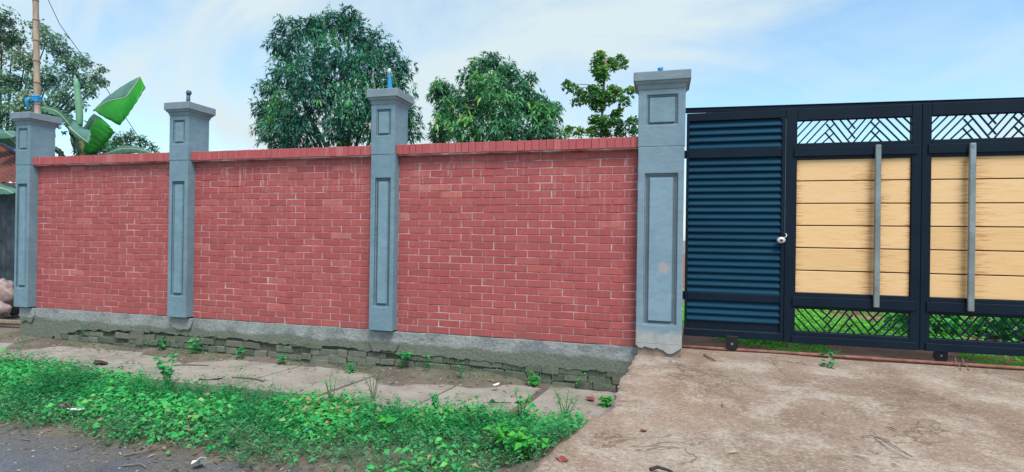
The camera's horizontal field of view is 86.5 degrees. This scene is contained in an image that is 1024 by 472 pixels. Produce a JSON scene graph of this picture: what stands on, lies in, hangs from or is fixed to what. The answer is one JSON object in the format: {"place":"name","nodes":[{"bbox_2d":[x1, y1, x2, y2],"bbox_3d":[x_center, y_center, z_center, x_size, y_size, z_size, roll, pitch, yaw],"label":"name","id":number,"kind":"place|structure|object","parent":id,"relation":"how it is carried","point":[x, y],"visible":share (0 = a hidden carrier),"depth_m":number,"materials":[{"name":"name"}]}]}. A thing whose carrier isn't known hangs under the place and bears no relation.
{"place":"outdoors","nodes":[
{"label":"outdoors","id":0,"kind":"place"},
{"bbox_2d":[0,314,20,328],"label":"side yard soil","id":1,"kind":"structure","parent":0,"point":[11,317],"depth_m":9.27,"materials":[{"name":"brown soil"}]},
{"bbox_2d":[0,300,11,317],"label":"sack","id":2,"kind":"object","parent":1,"relation":"on","point":[5,309],"visible":1,"depth_m":8.97,"materials":[{"name":"fabric"}]},
{"bbox_2d":[0,278,13,306],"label":"sack","id":3,"kind":"object","parent":1,"relation":"on","point":[6,291],"visible":0.73,"depth_m":9.11,"materials":[{"name":"fabric"}]},
{"bbox_2d":[0,129,15,194],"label":"banana plant","id":4,"kind":"object","parent":1,"relation":"on","point":[7,138],"visible":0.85,"depth_m":11.23,"materials":[{"name":"green plant"}]},
{"bbox_2d":[0,144,15,281],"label":"shed","id":5,"kind":"structure","parent":1,"relation":"on","point":[7,201],"depth_m":10.90,"materials":[{"name":"metal"}]},
{"bbox_2d":[0,319,20,325],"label":"log","id":6,"kind":"object","parent":1,"relation":"on","point":[9,322],"visible":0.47,"depth_m":8.48,"materials":[{"name":"brown wood"}]},
{"bbox_2d":[10,304,19,315],"bbox_3d":[-8.759,1.147,9.482,0.441,0.501,0.417,1,0,15],"label":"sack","id":7,"kind":"object","parent":1,"relation":"on","point":[14,311],"visible":0.13,"depth_m":9.40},
{"bbox_2d":[0,4,110,182],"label":"roadside tree","id":8,"kind":"object","parent":1,"relation":"on","point":[13,81],"visible":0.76,"depth_m":23.04,"materials":[{"name":"green plant"}]},
{"bbox_2d":[41,77,151,155],"bbox_3d":[-7.204,-0.755,9.731,3.194,4.404,0.940,1,0,19],"label":"banana plant","id":9,"kind":"object","parent":1,"relation":"on","point":[96,132],"visible":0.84,"depth_m":9.76,"materials":[{"name":"green plant"}]},
{"bbox_2d":[69,120,130,155],"bbox_3d":[-8.146,-0.432,10.776,1.454,3.732,0.997,1,0,42],"label":"shrub","id":10,"kind":"object","parent":1,"relation":"on","point":[107,145],"visible":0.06,"depth_m":10.67,"materials":[{"name":"green plant"}]},
{"bbox_2d":[84,123,160,153],"bbox_3d":[-13.825,-1.430,18.966,4.082,5.616,0.955,1,0,26],"label":"distant tree","id":11,"kind":"object","parent":1,"relation":"on","point":[119,140],"visible":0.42,"depth_m":18.65,"materials":[{"name":"green plant"}]},
{"bbox_2d":[48,0,137,135],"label":"overhead cable","id":12,"kind":"object","parent":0,"point":[86,61],"visible":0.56,"depth_m":20.62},
{"bbox_2d":[0,427,316,471],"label":"road","id":13,"kind":"structure","parent":0,"point":[25,460],"depth_m":3.77,"materials":[{"name":"grey asphalt"}]},
{"bbox_2d":[122,463,146,467],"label":"twig","id":14,"kind":"object","parent":13,"relation":"on","point":[134,464],"visible":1,"depth_m":3.65,"materials":[{"name":"wood"}]},
{"bbox_2d":[123,442,175,455],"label":"twig","id":15,"kind":"object","parent":13,"relation":"on","point":[146,450],"visible":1,"depth_m":3.87,"materials":[{"name":"wood"}]},
{"bbox_2d":[191,457,206,464],"bbox_3d":[-2.091,1.506,3.647,0.093,0.087,0.107,1,0,15],"label":"paper scrap","id":16,"kind":"object","parent":13,"relation":"on","point":[202,460],"visible":1,"depth_m":3.64,"materials":[{"name":"white paper"}]},
{"bbox_2d":[0,336,563,471],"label":"gravel","id":17,"kind":"structure","parent":13,"relation":"on","point":[199,361],"depth_m":5.59,"materials":[{"name":"gravel"}]},
{"bbox_2d":[0,328,585,471],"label":"verge soil","id":18,"kind":"structure","parent":0,"point":[405,373],"depth_m":4.33,"materials":[{"name":"brown soil"}]},
{"bbox_2d":[156,336,166,350],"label":"weed plant","id":19,"kind":"object","parent":18,"relation":"on","point":[162,343],"visible":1,"depth_m":6.92,"materials":[{"name":"green plant"}]},
{"bbox_2d":[153,353,176,389],"bbox_3d":[-3.389,1.349,5.373,0.209,0.374,0.314,1,0,15],"label":"weed plant","id":20,"kind":"object","parent":18,"relation":"on","point":[162,367],"visible":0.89,"depth_m":5.34,"materials":[{"name":"green plant"}]},
{"bbox_2d":[187,339,203,353],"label":"weed plant","id":21,"kind":"object","parent":18,"relation":"on","point":[190,345],"visible":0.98,"depth_m":6.73,"materials":[{"name":"green plant"}]},
{"bbox_2d":[236,348,244,359],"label":"weed plant","id":22,"kind":"object","parent":18,"relation":"on","point":[241,351],"visible":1,"depth_m":6.54,"materials":[{"name":"green plant"}]},
{"bbox_2d":[277,354,285,364],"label":"weed plant","id":23,"kind":"object","parent":18,"relation":"on","point":[282,357],"visible":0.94,"depth_m":6.33,"materials":[{"name":"green plant"}]},
{"bbox_2d":[0,344,593,471],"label":"weeds","id":24,"kind":"object","parent":18,"relation":"on","point":[15,370],"visible":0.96,"depth_m":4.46,"materials":[{"name":"green plant"}]},
{"bbox_2d":[0,324,613,387],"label":"wall foot weeds","id":25,"kind":"object","parent":18,"relation":"on","point":[309,352],"depth_m":6.23,"materials":[{"name":"green plant"}]},
{"bbox_2d":[0,343,614,426],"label":"footpath","id":26,"kind":"structure","parent":18,"relation":"on","point":[294,378],"depth_m":5.55,"materials":[{"name":"concrete"}]},
{"bbox_2d":[92,360,107,363],"bbox_3d":[-4.732,1.451,6.258,0.215,0.031,0.133,1,0,15],"label":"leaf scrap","id":27,"kind":"object","parent":26,"relation":"on","point":[101,361],"visible":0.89,"depth_m":6.26,"materials":[{"name":"grey plant"}]},
{"bbox_2d":[198,375,223,379],"bbox_3d":[-3.138,1.471,5.671,0.232,0.018,0.150,1,0,-9],"label":"broken tile","id":28,"kind":"object","parent":26,"relation":"on","point":[210,377],"visible":0.83,"depth_m":5.66,"materials":[{"name":"stone"}]},
{"bbox_2d":[345,363,356,372],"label":"weed plant","id":29,"kind":"object","parent":26,"relation":"on","point":[351,367],"visible":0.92,"depth_m":6.00,"materials":[{"name":"green plant"}]},
{"bbox_2d":[364,368,384,399],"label":"weed plant","id":30,"kind":"object","parent":26,"relation":"on","point":[370,390],"visible":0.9,"depth_m":5.07,"materials":[{"name":"green plant"}]},
{"bbox_2d":[526,371,540,386],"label":"weed plant","id":31,"kind":"object","parent":26,"relation":"on","point":[534,377],"visible":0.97,"depth_m":5.57,"materials":[{"name":"green plant"}]},
{"bbox_2d":[550,386,581,417],"bbox_3d":[0.443,1.426,4.599,0.269,0.324,0.159,1,0,-23],"label":"weed plant","id":32,"kind":"object","parent":26,"relation":"on","point":[568,399],"visible":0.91,"depth_m":4.61,"materials":[{"name":"green plant"}]},
{"bbox_2d":[598,396,613,407],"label":"weed plant","id":33,"kind":"object","parent":26,"relation":"on","point":[604,402],"visible":0.98,"depth_m":4.97,"materials":[{"name":"green plant"}]},
{"bbox_2d":[19,307,636,392],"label":"foundation wall","id":34,"kind":"structure","parent":18,"relation":"on","point":[340,346],"depth_m":6.28,"materials":[{"name":"concrete"}]},
{"bbox_2d":[10,102,61,307],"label":"wall pillar","id":35,"kind":"structure","parent":34,"relation":"on","point":[35,134],"depth_m":7.55,"materials":[{"name":"blue paint"}]},
{"bbox_2d":[32,0,40,113],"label":"bamboo pole","id":36,"kind":"object","parent":35,"relation":"on","point":[36,61],"visible":0.98,"depth_m":7.67,"materials":[{"name":"brown wood"}]},
{"bbox_2d":[24,95,41,108],"bbox_3d":[-6.752,-1.884,7.681,0.188,0.205,0.116,1,0,-19],"label":"cloth tie","id":37,"kind":"object","parent":36,"relation":"attached to","point":[34,98],"visible":1,"depth_m":7.64,"materials":[{"name":"blue plastic"}]},
{"bbox_2d":[33,152,169,315],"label":"brick wall","id":38,"kind":"structure","parent":34,"relation":"on","point":[102,235],"depth_m":7.28,"materials":[{"name":"brick"}]},
{"bbox_2d":[164,90,215,317],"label":"wall pillar","id":39,"kind":"structure","parent":34,"relation":"on","point":[189,127],"depth_m":6.84,"materials":[{"name":"blue paint"}]},
{"bbox_2d":[191,145,370,328],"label":"brick wall","id":40,"kind":"structure","parent":34,"relation":"on","point":[282,236],"depth_m":6.54,"materials":[{"name":"brick"}]},
{"bbox_2d":[366,68,413,330],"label":"wall pillar","id":41,"kind":"structure","parent":34,"relation":"on","point":[391,105],"depth_m":6.08,"materials":[{"name":"blue paint"}]},
{"bbox_2d":[396,136,637,345],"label":"brick wall","id":42,"kind":"structure","parent":34,"relation":"on","point":[530,239],"depth_m":5.76,"materials":[{"name":"brick"}]},
{"bbox_2d":[322,376,345,405],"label":"weed plant","id":43,"kind":"object","parent":18,"relation":"on","point":[329,394],"visible":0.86,"depth_m":4.77,"materials":[{"name":"green plant"}]},
{"bbox_2d":[378,414,397,436],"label":"weed plant","id":44,"kind":"object","parent":18,"relation":"on","point":[390,420],"visible":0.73,"depth_m":4.17,"materials":[{"name":"green plant"}]},
{"bbox_2d":[396,351,411,368],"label":"weed plant","id":45,"kind":"object","parent":18,"relation":"on","point":[405,355],"visible":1,"depth_m":6.00,"materials":[{"name":"green plant"}]},
{"bbox_2d":[429,392,449,414],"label":"weed plant","id":46,"kind":"object","parent":18,"relation":"on","point":[435,399],"visible":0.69,"depth_m":4.68,"materials":[{"name":"green plant"}]},
{"bbox_2d":[463,404,489,428],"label":"weed plant","id":47,"kind":"object","parent":18,"relation":"on","point":[476,409],"visible":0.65,"depth_m":4.39,"materials":[{"name":"green plant"}]},
{"bbox_2d":[0,339,994,471],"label":"leaf litter","id":48,"kind":"object","parent":18,"relation":"on","point":[265,457],"visible":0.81,"depth_m":4.03,"materials":[{"name":"brown plant"}]},
{"bbox_2d":[482,422,547,450],"bbox_3d":[0.018,1.453,3.909,0.441,0.257,0.369,1,0,15],"label":"weed plant","id":49,"kind":"object","parent":18,"relation":"on","point":[505,432],"visible":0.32,"depth_m":3.85,"materials":[{"name":"green plant"}]},
{"bbox_2d":[494,428,548,460],"bbox_3d":[0.057,1.365,3.527,0.394,0.239,0.225,1,0,15],"label":"weed plant","id":50,"kind":"object","parent":18,"relation":"on","point":[518,437],"visible":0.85,"depth_m":3.50,"materials":[{"name":"green plant"}]},
{"bbox_2d":[512,387,536,419],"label":"weed plant","id":51,"kind":"object","parent":18,"relation":"on","point":[532,405],"visible":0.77,"depth_m":4.46,"materials":[{"name":"green plant"}]},
{"bbox_2d":[0,0,1023,240],"label":"sky","id":52,"kind":"structure","parent":0,"point":[736,52],"materials":[{"name":"blue"}]},
{"bbox_2d":[532,348,1023,471],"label":"driveway","id":53,"kind":"structure","parent":0,"point":[939,418],"depth_m":3.79,"materials":[{"name":"concrete"}]},
{"bbox_2d":[555,455,568,461],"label":"fallen leaf","id":54,"kind":"object","parent":53,"relation":"on","point":[562,458],"visible":1,"depth_m":3.29,"materials":[{"name":"red plant"}]},
{"bbox_2d":[649,465,672,471],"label":"twig","id":55,"kind":"object","parent":53,"relation":"on","point":[653,468],"visible":1,"depth_m":3.12,"materials":[{"name":"wood"}]},
{"bbox_2d":[634,67,690,357],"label":"gate pillar","id":56,"kind":"structure","parent":53,"relation":"on","point":[661,92],"depth_m":5.29,"materials":[{"name":"paint"}]},
{"bbox_2d":[820,357,836,367],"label":"weed plant","id":57,"kind":"object","parent":53,"relation":"on","point":[829,362],"visible":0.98,"depth_m":4.95,"materials":[{"name":"green plant"}]},
{"bbox_2d":[870,430,912,456],"bbox_3d":[2.337,1.290,3.390,0.045,0.031,0.357,1,0,-2],"label":"twig","id":58,"kind":"object","parent":53,"relation":"on","point":[891,444],"visible":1,"depth_m":3.34,"materials":[{"name":"brown wood"}]},
{"bbox_2d":[683,241,889,362],"bbox_3d":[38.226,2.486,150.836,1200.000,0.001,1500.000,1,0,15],"label":"ground","id":59,"kind":"structure","parent":0,"point":[684,253],"depth_m":74.59,"materials":[{"name":"brown soil"}]},
{"bbox_2d":[682,254,1023,370],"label":"garden ground","id":60,"kind":"structure","parent":0,"point":[847,350],"depth_m":5.66,"materials":[{"name":"brown soil"}]},
{"bbox_2d":[248,2,425,149],"bbox_3d":[-4.868,-2.586,14.110,5.424,7.354,2.622,1,0,24],"label":"mango tree","id":61,"kind":"object","parent":60,"relation":"on","point":[290,134],"visible":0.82,"depth_m":13.71,"materials":[{"name":"green plant"}]},
{"bbox_2d":[424,50,568,143],"bbox_3d":[-0.598,-1.498,11.727,3.589,5.298,2.122,1,0,15],"label":"mango tree","id":62,"kind":"object","parent":60,"relation":"on","point":[490,92],"visible":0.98,"depth_m":11.63,"materials":[{"name":"green plant"}]},
{"bbox_2d":[560,50,637,137],"bbox_3d":[1.689,-1.217,10.478,1.669,4.783,0.785,1,0,15],"label":"tiered tree","id":63,"kind":"object","parent":60,"relation":"on","point":[595,97],"visible":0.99,"depth_m":10.43,"materials":[{"name":"green plant"}]},
{"bbox_2d":[821,350,835,354],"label":"weed plant","id":64,"kind":"object","parent":60,"relation":"on","point":[827,351],"visible":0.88,"depth_m":5.26,"materials":[{"name":"green plant"}]},
{"bbox_2d":[682,289,1023,365],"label":"garden grass","id":65,"kind":"structure","parent":60,"relation":"on","point":[842,321],"depth_m":6.46,"materials":[{"name":"green plant"}]},
{"bbox_2d":[682,345,1023,369],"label":"floor rail","id":66,"kind":"object","parent":60,"relation":"on","point":[863,358],"visible":0.94,"depth_m":5.16,"materials":[{"name":"brown metal"}]},
{"bbox_2d":[682,99,1023,361],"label":"sliding gate","id":67,"kind":"structure","parent":66,"relation":"on","point":[920,227],"depth_m":5.19,"materials":[{"name":"black metal"}]},
{"bbox_2d":[777,233,786,242],"bbox_3d":[2.641,0.022,5.324,0.096,0.099,0.033,1,0,15],"label":"padlock","id":68,"kind":"object","parent":67,"relation":"hanging from","point":[781,239],"visible":1,"depth_m":5.31,"materials":[{"name":"metal"}]},
{"bbox_2d":[686,97,1023,112],"bbox_3d":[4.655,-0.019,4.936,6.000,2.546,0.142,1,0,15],"label":"rail","id":69,"kind":"structure","parent":67,"relation":"attached to","point":[744,108],"depth_m":5.34,"materials":[{"name":"black metal"}]},
{"bbox_2d":[879,312,972,337],"bbox_3d":[4.900,0.993,6.439,1.052,0.749,0.758,1,0,15],"label":"garden shrub","id":70,"kind":"object","parent":60,"relation":"on","point":[948,319],"visible":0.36,"depth_m":6.37,"materials":[{"name":"green plant"}]},
{"bbox_2d":[959,316,1023,341],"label":"garden shrub","id":71,"kind":"object","parent":60,"relation":"on","point":[1006,328],"visible":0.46,"depth_m":6.38,"materials":[{"name":"green plant"}]}
]}

